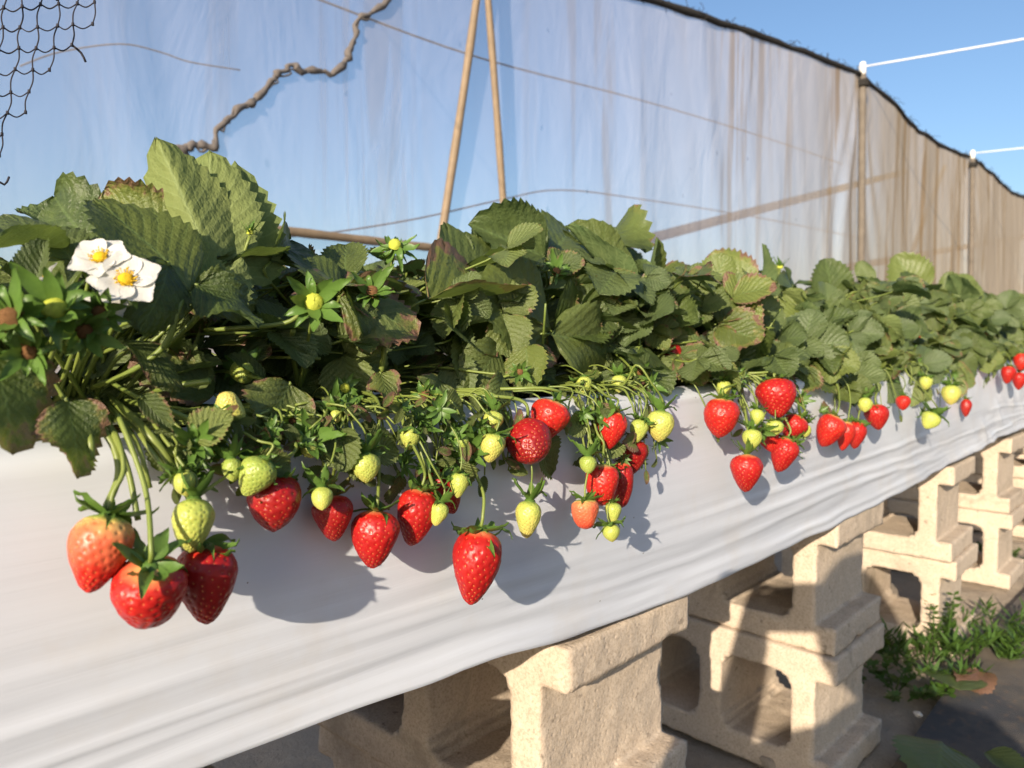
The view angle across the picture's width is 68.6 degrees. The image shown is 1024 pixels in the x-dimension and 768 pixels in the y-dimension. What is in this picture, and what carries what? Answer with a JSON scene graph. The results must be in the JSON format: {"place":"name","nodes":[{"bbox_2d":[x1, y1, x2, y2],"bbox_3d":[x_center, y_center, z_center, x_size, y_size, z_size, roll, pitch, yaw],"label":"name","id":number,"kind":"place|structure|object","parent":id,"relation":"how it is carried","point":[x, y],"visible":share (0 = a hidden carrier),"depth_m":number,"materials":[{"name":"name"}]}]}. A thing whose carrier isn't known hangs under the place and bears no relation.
{"place":"outdoors","nodes":[
{"label":"outdoors","id":0,"kind":"place"},
{"bbox_2d":[0,0,1023,336],"label":"sky","id":1,"kind":"structure","parent":0,"point":[369,143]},
{"bbox_2d":[55,341,1023,767],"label":"ground","id":2,"kind":"structure","parent":0,"point":[297,749],"depth_m":1.34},
{"bbox_2d":[319,726,389,767],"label":"concrete block","id":3,"kind":"object","parent":2,"relation":"on","point":[339,751],"depth_m":0.88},
{"bbox_2d":[317,595,688,767],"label":"concrete block","id":4,"kind":"object","parent":3,"relation":"on","point":[592,698],"depth_m":0.75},
{"bbox_2d":[0,360,1023,767],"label":"raised bed","id":5,"kind":"object","parent":4,"relation":"on","point":[312,624],"visible":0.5,"depth_m":0.47,"materials":[{"name":"white plastic"}]},
{"bbox_2d":[0,136,393,520],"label":"strawberry plant","id":6,"kind":"object","parent":5,"relation":"on","point":[178,216],"visible":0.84,"depth_m":0.41,"materials":[{"name":"green plant"}]},
{"bbox_2d":[0,266,47,342],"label":"spent flower","id":7,"kind":"object","parent":6,"relation":"attached to","point":[17,315],"visible":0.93,"depth_m":0.30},
{"bbox_2d":[0,331,63,386],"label":"spent flower","id":8,"kind":"object","parent":6,"relation":"attached to","point":[25,355],"visible":0.97,"depth_m":0.31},
{"bbox_2d":[0,262,96,360],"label":"spent flower","id":9,"kind":"object","parent":6,"relation":"attached to","point":[58,313],"visible":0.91,"depth_m":0.32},
{"bbox_2d":[54,310,125,400],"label":"spent flower","id":10,"kind":"object","parent":6,"relation":"attached to","point":[84,327],"visible":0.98,"depth_m":0.34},
{"bbox_2d":[65,287,130,397],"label":"spent flower","id":11,"kind":"object","parent":6,"relation":"attached to","point":[97,304],"visible":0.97,"depth_m":0.34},
{"bbox_2d":[67,238,130,372],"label":"flower","id":12,"kind":"object","parent":6,"relation":"attached to","point":[89,256],"visible":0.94,"depth_m":0.35,"materials":[{"name":"white plant"}]},
{"bbox_2d":[71,297,127,398],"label":"flower","id":13,"kind":"object","parent":6,"relation":"attached to","point":[80,372],"visible":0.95,"depth_m":0.38,"materials":[{"name":"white plant"}]},
{"bbox_2d":[67,426,159,592],"bbox_3d":[-0.210,0.050,0.361,0.134,0.074,0.036,3,5,44],"label":"strawberry","id":14,"kind":"object","parent":6,"relation":"attached to","point":[97,559],"visible":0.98,"depth_m":0.32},
{"bbox_2d":[77,250,160,398],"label":"flower","id":15,"kind":"object","parent":6,"relation":"attached to","point":[132,278],"visible":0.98,"depth_m":0.35,"materials":[{"name":"white plant"}]},
{"bbox_2d":[110,413,191,628],"bbox_3d":[-0.187,0.059,0.370,0.034,0.093,0.152,-2,4,-34],"label":"strawberry","id":16,"kind":"object","parent":6,"relation":"attached to","point":[148,586],"visible":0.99,"depth_m":0.32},
{"bbox_2d":[124,417,203,495],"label":"strawberry","id":17,"kind":"object","parent":6,"relation":"attached to","point":[178,485],"visible":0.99,"depth_m":0.35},
{"bbox_2d":[109,411,233,552],"bbox_3d":[-0.189,0.045,0.387,0.130,0.062,0.028,3,4,39],"label":"strawberry","id":18,"kind":"object","parent":6,"relation":"attached to","point":[193,516],"visible":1,"depth_m":0.34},
{"bbox_2d":[108,414,239,624],"bbox_3d":[-0.191,0.064,0.379,0.134,0.098,0.035,2,4,27],"label":"strawberry","id":19,"kind":"object","parent":6,"relation":"attached to","point":[210,564],"visible":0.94,"depth_m":0.35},
{"bbox_2d":[118,422,252,481],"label":"strawberry","id":20,"kind":"object","parent":6,"relation":"attached to","point":[230,462],"visible":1,"depth_m":0.37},
{"bbox_2d":[103,403,281,495],"bbox_3d":[-0.178,0.033,0.394,0.135,0.043,0.024,1,4,21],"label":"strawberry","id":21,"kind":"object","parent":6,"relation":"attached to","point":[257,474],"visible":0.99,"depth_m":0.37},
{"bbox_2d":[215,391,245,430],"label":"strawberry","id":22,"kind":"object","parent":6,"relation":"attached to","point":[223,399],"visible":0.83,"depth_m":0.38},
{"bbox_2d":[177,405,300,531],"bbox_3d":[-0.172,0.044,0.405,0.131,0.065,0.030,1,3,15],"label":"strawberry","id":23,"kind":"object","parent":6,"relation":"attached to","point":[273,507],"visible":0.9,"depth_m":0.38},
{"bbox_2d":[221,347,261,385],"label":"strawberry","id":24,"kind":"object","parent":6,"relation":"attached to","point":[238,373],"visible":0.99,"depth_m":0.45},
{"bbox_2d":[250,414,322,457],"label":"strawberry","id":25,"kind":"object","parent":6,"relation":"attached to","point":[304,451],"visible":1,"depth_m":0.41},
{"bbox_2d":[246,405,344,509],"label":"strawberry","id":26,"kind":"object","parent":6,"relation":"attached to","point":[322,495],"visible":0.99,"depth_m":0.40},
{"bbox_2d":[283,407,345,459],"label":"spent flower","id":27,"kind":"object","parent":6,"relation":"attached to","point":[323,434],"visible":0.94,"depth_m":0.41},
{"bbox_2d":[307,395,353,540],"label":"strawberry","id":28,"kind":"object","parent":6,"relation":"attached to","point":[332,519],"visible":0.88,"depth_m":0.42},
{"bbox_2d":[42,211,573,503],"bbox_3d":[-0.187,-0.040,0.640,0.462,0.220,0.409,3,5,43],"label":"strawberry plant","id":29,"kind":"object","parent":5,"relation":"on","point":[454,258],"visible":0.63,"depth_m":0.54,"materials":[{"name":"green plant"}]},
{"bbox_2d":[284,271,351,387],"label":"spent flower","id":30,"kind":"object","parent":29,"relation":"attached to","point":[313,302],"visible":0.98,"depth_m":0.43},
{"bbox_2d":[311,386,351,422],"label":"strawberry","id":31,"kind":"object","parent":29,"relation":"attached to","point":[333,411],"visible":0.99,"depth_m":0.44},
{"bbox_2d":[332,372,360,397],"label":"spent flower","id":32,"kind":"object","parent":29,"relation":"attached to","point":[347,385],"visible":0.74,"depth_m":0.50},
{"bbox_2d":[336,394,389,482],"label":"strawberry","id":33,"kind":"object","parent":29,"relation":"attached to","point":[366,467],"visible":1,"depth_m":0.43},
{"bbox_2d":[351,263,395,307],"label":"spent flower","id":34,"kind":"object","parent":29,"relation":"attached to","point":[374,289],"visible":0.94,"depth_m":0.49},
{"bbox_2d":[351,391,399,567],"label":"strawberry","id":35,"kind":"object","parent":29,"relation":"attached to","point":[375,529],"visible":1,"depth_m":0.43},
{"bbox_2d":[360,400,425,449],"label":"strawberry","id":36,"kind":"object","parent":29,"relation":"attached to","point":[410,435],"visible":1,"depth_m":0.46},
{"bbox_2d":[370,234,419,275],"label":"spent flower","id":37,"kind":"object","parent":29,"relation":"attached to","point":[400,249],"visible":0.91,"depth_m":0.58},
{"bbox_2d":[362,401,448,545],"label":"strawberry","id":38,"kind":"object","parent":29,"relation":"attached to","point":[415,503],"visible":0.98,"depth_m":0.46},
{"bbox_2d":[375,378,441,403],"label":"spent flower","id":39,"kind":"object","parent":29,"relation":"attached to","point":[420,389],"visible":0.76,"depth_m":0.51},
{"bbox_2d":[381,400,460,513],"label":"strawberry","id":40,"kind":"object","parent":29,"relation":"attached to","point":[450,505],"visible":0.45,"depth_m":0.49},
{"bbox_2d":[398,392,456,525],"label":"strawberry","id":41,"kind":"object","parent":29,"relation":"attached to","point":[440,511],"visible":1,"depth_m":0.46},
{"bbox_2d":[381,406,488,470],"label":"spent flower","id":42,"kind":"object","parent":29,"relation":"attached to","point":[477,453],"visible":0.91,"depth_m":0.50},
{"bbox_2d":[400,390,472,497],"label":"strawberry","id":43,"kind":"object","parent":29,"relation":"attached to","point":[459,480],"visible":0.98,"depth_m":0.47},
{"bbox_2d":[399,391,515,462],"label":"strawberry","id":44,"kind":"object","parent":29,"relation":"attached to","point":[493,443],"visible":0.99,"depth_m":0.50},
{"bbox_2d":[372,390,551,464],"bbox_3d":[-0.037,0.029,0.553,0.140,0.053,0.036,1,4,23],"label":"strawberry","id":45,"kind":"object","parent":29,"relation":"attached to","point":[532,444],"visible":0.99,"depth_m":0.52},
{"bbox_2d":[463,385,513,429],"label":"strawberry","id":46,"kind":"object","parent":29,"relation":"attached to","point":[491,400],"visible":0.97,"depth_m":0.51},
{"bbox_2d":[454,386,570,437],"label":"strawberry","id":47,"kind":"object","parent":29,"relation":"attached to","point":[554,414],"visible":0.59,"depth_m":0.55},
{"bbox_2d":[316,196,681,499],"bbox_3d":[-0.034,-0.056,0.803,0.462,0.281,0.432,3,5,43],"label":"strawberry plant","id":48,"kind":"object","parent":5,"relation":"on","point":[580,336],"visible":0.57,"depth_m":0.68,"materials":[{"name":"green plant"}]},
{"bbox_2d":[374,388,511,604],"bbox_3d":[-0.059,0.072,0.514,0.143,0.136,0.040,3,4,37],"label":"strawberry","id":49,"kind":"object","parent":48,"relation":"attached to","point":[477,553],"visible":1,"depth_m":0.47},
{"bbox_2d":[503,360,532,383],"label":"spent flower","id":50,"kind":"object","parent":48,"relation":"attached to","point":[520,373],"visible":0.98,"depth_m":0.59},
{"bbox_2d":[543,248,571,306],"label":"spent flower","id":51,"kind":"object","parent":48,"relation":"attached to","point":[557,268],"visible":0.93,"depth_m":0.71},
{"bbox_2d":[535,386,618,505],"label":"strawberry","id":52,"kind":"object","parent":48,"relation":"hanging from","point":[603,478],"visible":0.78,"depth_m":0.59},
{"bbox_2d":[552,382,603,528],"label":"strawberry","id":53,"kind":"object","parent":48,"relation":"attached to","point":[584,509],"visible":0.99,"depth_m":0.56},
{"bbox_2d":[568,387,604,473],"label":"strawberry","id":54,"kind":"object","parent":48,"relation":"attached to","point":[588,462],"visible":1,"depth_m":0.57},
{"bbox_2d":[553,384,631,448],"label":"strawberry","id":55,"kind":"object","parent":48,"relation":"attached to","point":[614,432],"visible":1,"depth_m":0.60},
{"bbox_2d":[555,375,633,507],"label":"strawberry","id":56,"kind":"object","parent":48,"relation":"attached to","point":[623,492],"visible":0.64,"depth_m":0.62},
{"bbox_2d":[570,386,647,473],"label":"strawberry","id":57,"kind":"object","parent":48,"relation":"attached to","point":[638,458],"visible":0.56,"depth_m":0.64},
{"bbox_2d":[589,363,633,392],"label":"strawberry","id":58,"kind":"object","parent":48,"relation":"attached to","point":[619,372],"visible":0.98,"depth_m":0.67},
{"bbox_2d":[575,381,655,442],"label":"strawberry","id":59,"kind":"object","parent":48,"relation":"attached to","point":[639,425],"visible":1,"depth_m":0.64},
{"bbox_2d":[592,364,677,441],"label":"strawberry","id":60,"kind":"object","parent":48,"relation":"attached to","point":[661,428],"visible":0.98,"depth_m":0.65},
{"bbox_2d":[501,407,546,537],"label":"strawberry","id":61,"kind":"object","parent":5,"relation":"hanging from","point":[528,513],"visible":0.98,"depth_m":0.53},
{"bbox_2d":[589,390,621,521],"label":"strawberry","id":62,"kind":"object","parent":5,"relation":"in","point":[614,511],"visible":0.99,"depth_m":0.59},
{"bbox_2d":[423,204,809,442],"bbox_3d":[0.107,-0.078,0.935,0.448,0.296,0.438,3,5,43],"label":"strawberry plant","id":63,"kind":"object","parent":5,"relation":"on","point":[738,334],"visible":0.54,"depth_m":0.80,"materials":[{"name":"green plant"}]},
{"bbox_2d":[703,371,745,437],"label":"strawberry","id":64,"kind":"object","parent":63,"relation":"attached to","point":[721,414],"visible":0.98,"depth_m":0.72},
{"bbox_2d":[730,392,762,491],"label":"strawberry","id":65,"kind":"object","parent":63,"relation":"hanging from","point":[746,468],"visible":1,"depth_m":0.75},
{"bbox_2d":[727,375,765,447],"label":"strawberry","id":66,"kind":"object","parent":63,"relation":"attached to","point":[752,434],"visible":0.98,"depth_m":0.76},
{"bbox_2d":[742,383,768,424],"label":"strawberry","id":67,"kind":"object","parent":63,"relation":"attached to","point":[757,414],"visible":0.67,"depth_m":0.78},
{"bbox_2d":[746,373,789,434],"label":"strawberry","id":68,"kind":"object","parent":63,"relation":"attached to","point":[775,422],"visible":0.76,"depth_m":0.80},
{"bbox_2d":[746,371,796,417],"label":"strawberry","id":69,"kind":"object","parent":63,"relation":"attached to","point":[777,394],"visible":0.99,"depth_m":0.81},
{"bbox_2d":[746,371,812,437],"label":"strawberry","id":70,"kind":"object","parent":63,"relation":"attached to","point":[798,423],"visible":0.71,"depth_m":0.86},
{"bbox_2d":[751,374,804,471],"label":"strawberry","id":71,"kind":"object","parent":5,"relation":"hanging from","point":[784,453],"visible":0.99,"depth_m":0.82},
{"bbox_2d":[684,268,886,418],"bbox_3d":[0.263,-0.077,1.107,0.484,0.245,0.445,3,5,43],"label":"strawberry plant","id":72,"kind":"object","parent":5,"relation":"on","point":[818,341],"visible":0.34,"depth_m":0.98,"materials":[{"name":"green plant"}]},
{"bbox_2d":[816,382,846,446],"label":"strawberry","id":73,"kind":"object","parent":72,"relation":"attached to","point":[831,428],"visible":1,"depth_m":0.93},
{"bbox_2d":[837,376,855,450],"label":"strawberry","id":74,"kind":"object","parent":72,"relation":"hanging from","point":[844,441],"visible":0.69,"depth_m":0.99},
{"bbox_2d":[843,373,871,448],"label":"strawberry","id":75,"kind":"object","parent":72,"relation":"hanging from","point":[860,434],"visible":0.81,"depth_m":1.00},
{"bbox_2d":[854,372,876,411],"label":"strawberry","id":76,"kind":"object","parent":72,"relation":"attached to","point":[865,403],"visible":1,"depth_m":1.00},
{"bbox_2d":[665,243,931,421],"bbox_3d":[0.409,-0.090,1.271,0.467,0.286,0.436,3,5,43],"label":"strawberry plant","id":77,"kind":"object","parent":5,"relation":"on","point":[864,328],"visible":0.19,"depth_m":1.17,"materials":[{"name":"green plant"}]},
{"bbox_2d":[775,258,961,418],"bbox_3d":[0.565,-0.090,1.421,0.474,0.302,0.433,3,5,43],"label":"strawberry plant","id":78,"kind":"object","parent":5,"relation":"on","point":[832,278],"visible":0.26,"depth_m":1.29,"materials":[{"name":"green plant"}]},
{"bbox_2d":[884,367,910,409],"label":"strawberry","id":79,"kind":"object","parent":78,"relation":"attached to","point":[903,401],"visible":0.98,"depth_m":1.15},
{"bbox_2d":[941,369,964,404],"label":"strawberry","id":80,"kind":"object","parent":78,"relation":"attached to","point":[951,393],"visible":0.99,"depth_m":1.32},
{"bbox_2d":[864,384,890,429],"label":"strawberry","id":81,"kind":"object","parent":5,"relation":"hanging from","point":[877,414],"visible":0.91,"depth_m":1.05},
{"bbox_2d":[797,260,997,398],"bbox_3d":[0.746,-0.116,1.613,0.474,0.304,0.447,3,5,43],"label":"strawberry plant","id":82,"kind":"object","parent":5,"relation":"on","point":[940,310],"visible":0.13,"depth_m":1.52,"materials":[{"name":"green plant"}]},
{"bbox_2d":[905,367,950,428],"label":"strawberry","id":83,"kind":"object","parent":5,"relation":"in","point":[930,418],"visible":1,"depth_m":1.21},
{"bbox_2d":[845,271,1011,387],"bbox_3d":[0.936,-0.135,1.803,0.440,0.278,0.447,3,5,43],"label":"strawberry plant","id":84,"kind":"object","parent":5,"relation":"on","point":[980,311],"visible":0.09,"depth_m":1.66,"materials":[{"name":"green plant"}]},
{"bbox_2d":[1001,351,1016,383],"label":"strawberry","id":85,"kind":"object","parent":84,"relation":"attached to","point":[1008,373],"visible":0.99,"depth_m":1.69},
{"bbox_2d":[886,251,1023,364],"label":"strawberry plant","id":86,"kind":"object","parent":5,"relation":"on","point":[963,286],"visible":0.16,"depth_m":1.92,"materials":[{"name":"green plant"}]},
{"bbox_2d":[437,0,479,238],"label":"bamboo cane","id":87,"kind":"object","parent":2,"relation":"on","point":[456,138],"visible":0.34,"depth_m":2.43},
{"bbox_2d":[278,225,430,250],"bbox_3d":[-0.548,-0.408,2.039,0.033,0.034,1.219,3,5,42],"label":"rail","id":88,"kind":"object","parent":87,"relation":"attached to","point":[322,235],"visible":0.26,"depth_m":2.10,"materials":[{"name":"brown wood"}]},
{"bbox_2d":[485,0,505,202],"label":"bamboo cane","id":89,"kind":"object","parent":2,"relation":"on","point":[495,100],"visible":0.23,"depth_m":2.53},
{"bbox_2d":[660,615,883,767],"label":"concrete block","id":90,"kind":"object","parent":2,"relation":"on","point":[723,688],"depth_m":1.20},
{"bbox_2d":[688,501,883,656],"bbox_3d":[0.392,0.285,1.292,0.402,0.202,0.207,3,5,43],"label":"concrete block","id":91,"kind":"object","parent":90,"relation":"on","point":[820,601],"depth_m":1.16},
{"bbox_2d":[857,62,869,281],"bbox_3d":[2.373,-0.897,5.137,0.099,2.550,0.096,3,5,43],"label":"net post","id":92,"kind":"object","parent":2,"relation":"on","point":[863,82],"visible":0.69,"depth_m":5.08,"materials":[{"name":"brown"}]},
{"bbox_2d":[176,0,1023,294],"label":"shade net","id":93,"kind":"object","parent":92,"relation":"attached to","point":[744,138],"visible":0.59,"depth_m":4.18,"materials":[{"name":"white fabric"}]},
{"bbox_2d":[19,43,239,70],"bbox_3d":[-0.897,-0.763,1.812,0.004,0.124,0.508,3,5,43],"label":"wire","id":94,"kind":"object","parent":93,"relation":"attached to","point":[36,59],"visible":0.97,"depth_m":1.78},
{"bbox_2d":[291,189,638,236],"bbox_3d":[0.918,-0.727,3.736,0.006,0.457,4.620,3,5,43],"label":"wire","id":95,"kind":"object","parent":93,"relation":"attached to","point":[469,207],"visible":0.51,"depth_m":2.59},
{"bbox_2d":[318,0,632,98],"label":"wire","id":96,"kind":"object","parent":93,"relation":"attached to","point":[384,24],"visible":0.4,"depth_m":2.52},
{"bbox_2d":[858,38,1023,67],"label":"guy cord","id":97,"kind":"object","parent":92,"relation":"attached to","point":[946,52],"visible":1,"depth_m":4.78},
{"bbox_2d":[781,543,977,655],"bbox_3d":[0.841,0.457,1.766,0.402,0.202,0.207,3,5,43],"label":"concrete block","id":98,"kind":"object","parent":2,"relation":"on","point":[938,579],"depth_m":1.64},
{"bbox_2d":[863,455,974,562],"bbox_3d":[0.826,0.258,1.750,0.402,0.202,0.207,3,5,42],"label":"concrete block","id":99,"kind":"object","parent":98,"relation":"on","point":[934,530],"depth_m":1.60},
{"bbox_2d":[862,653,956,701],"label":"weed","id":100,"kind":"object","parent":2,"relation":"on","point":[933,690],"visible":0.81,"depth_m":1.41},
{"bbox_2d":[875,615,993,679],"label":"weed","id":101,"kind":"object","parent":2,"relation":"on","point":[902,642],"visible":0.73,"depth_m":1.52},
{"bbox_2d":[923,591,963,657],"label":"weed","id":102,"kind":"object","parent":2,"relation":"on","point":[950,624],"visible":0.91,"depth_m":1.55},
{"bbox_2d":[888,498,1023,589],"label":"concrete block","id":103,"kind":"object","parent":2,"relation":"on","point":[997,564],"depth_m":2.02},
{"bbox_2d":[890,432,1023,513],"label":"concrete block","id":104,"kind":"object","parent":103,"relation":"on","point":[995,491],"depth_m":2.03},
{"bbox_2d":[917,616,1023,660],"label":"weed","id":105,"kind":"object","parent":2,"relation":"on","point":[982,640],"visible":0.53,"depth_m":1.53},
{"bbox_2d":[968,150,977,276],"bbox_3d":[4.489,-1.014,7.372,0.099,2.520,0.096,3,5,43],"label":"net post","id":106,"kind":"object","parent":2,"relation":"on","point":[973,164],"visible":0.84,"depth_m":7.31,"materials":[{"name":"brown"}]},
{"bbox_2d":[958,474,1023,537],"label":"concrete block","id":107,"kind":"object","parent":2,"relation":"on","point":[1018,530],"depth_m":2.52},
{"bbox_2d":[969,428,1023,478],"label":"concrete block","id":108,"kind":"object","parent":107,"relation":"on","point":[1018,471],"depth_m":2.57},
{"bbox_2d":[592,384,625,541],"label":"strawberry","id":109,"kind":"object","parent":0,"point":[610,530],"visible":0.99,"depth_m":0.58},
{"bbox_2d":[892,592,1023,767],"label":"path","id":110,"kind":"structure","parent":0,"point":[973,726],"depth_m":1.30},
{"bbox_2d":[892,734,980,767],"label":"fallen leaf","id":111,"kind":"object","parent":110,"relation":"on","point":[915,752],"visible":1,"depth_m":1.13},
{"bbox_2d":[918,666,988,689],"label":"fallen leaf","id":112,"kind":"object","parent":110,"relation":"on","point":[949,679],"visible":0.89,"depth_m":1.38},
{"bbox_2d":[953,667,997,694],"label":"fallen leaf","id":113,"kind":"object","parent":110,"relation":"on","point":[990,679],"visible":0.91,"depth_m":1.40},
{"bbox_2d":[952,593,1023,659],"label":"weed","id":114,"kind":"object","parent":110,"relation":"on","point":[1017,628],"visible":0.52,"depth_m":1.67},
{"bbox_2d":[984,746,1023,767],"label":"fallen leaf","id":115,"kind":"object","parent":110,"relation":"on","point":[1004,757],"visible":1,"depth_m":1.13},
{"bbox_3d":[-1.968,-1.106,-0.374,1.286,1.311,3.848,3,5,43],"label":"cord","id":116,"kind":"object","parent":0,"visible":0},
{"bbox_2d":[0,0,95,185],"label":"bird net","id":117,"kind":"object","parent":116,"relation":"hanging from","point":[19,28],"visible":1,"depth_m":0.53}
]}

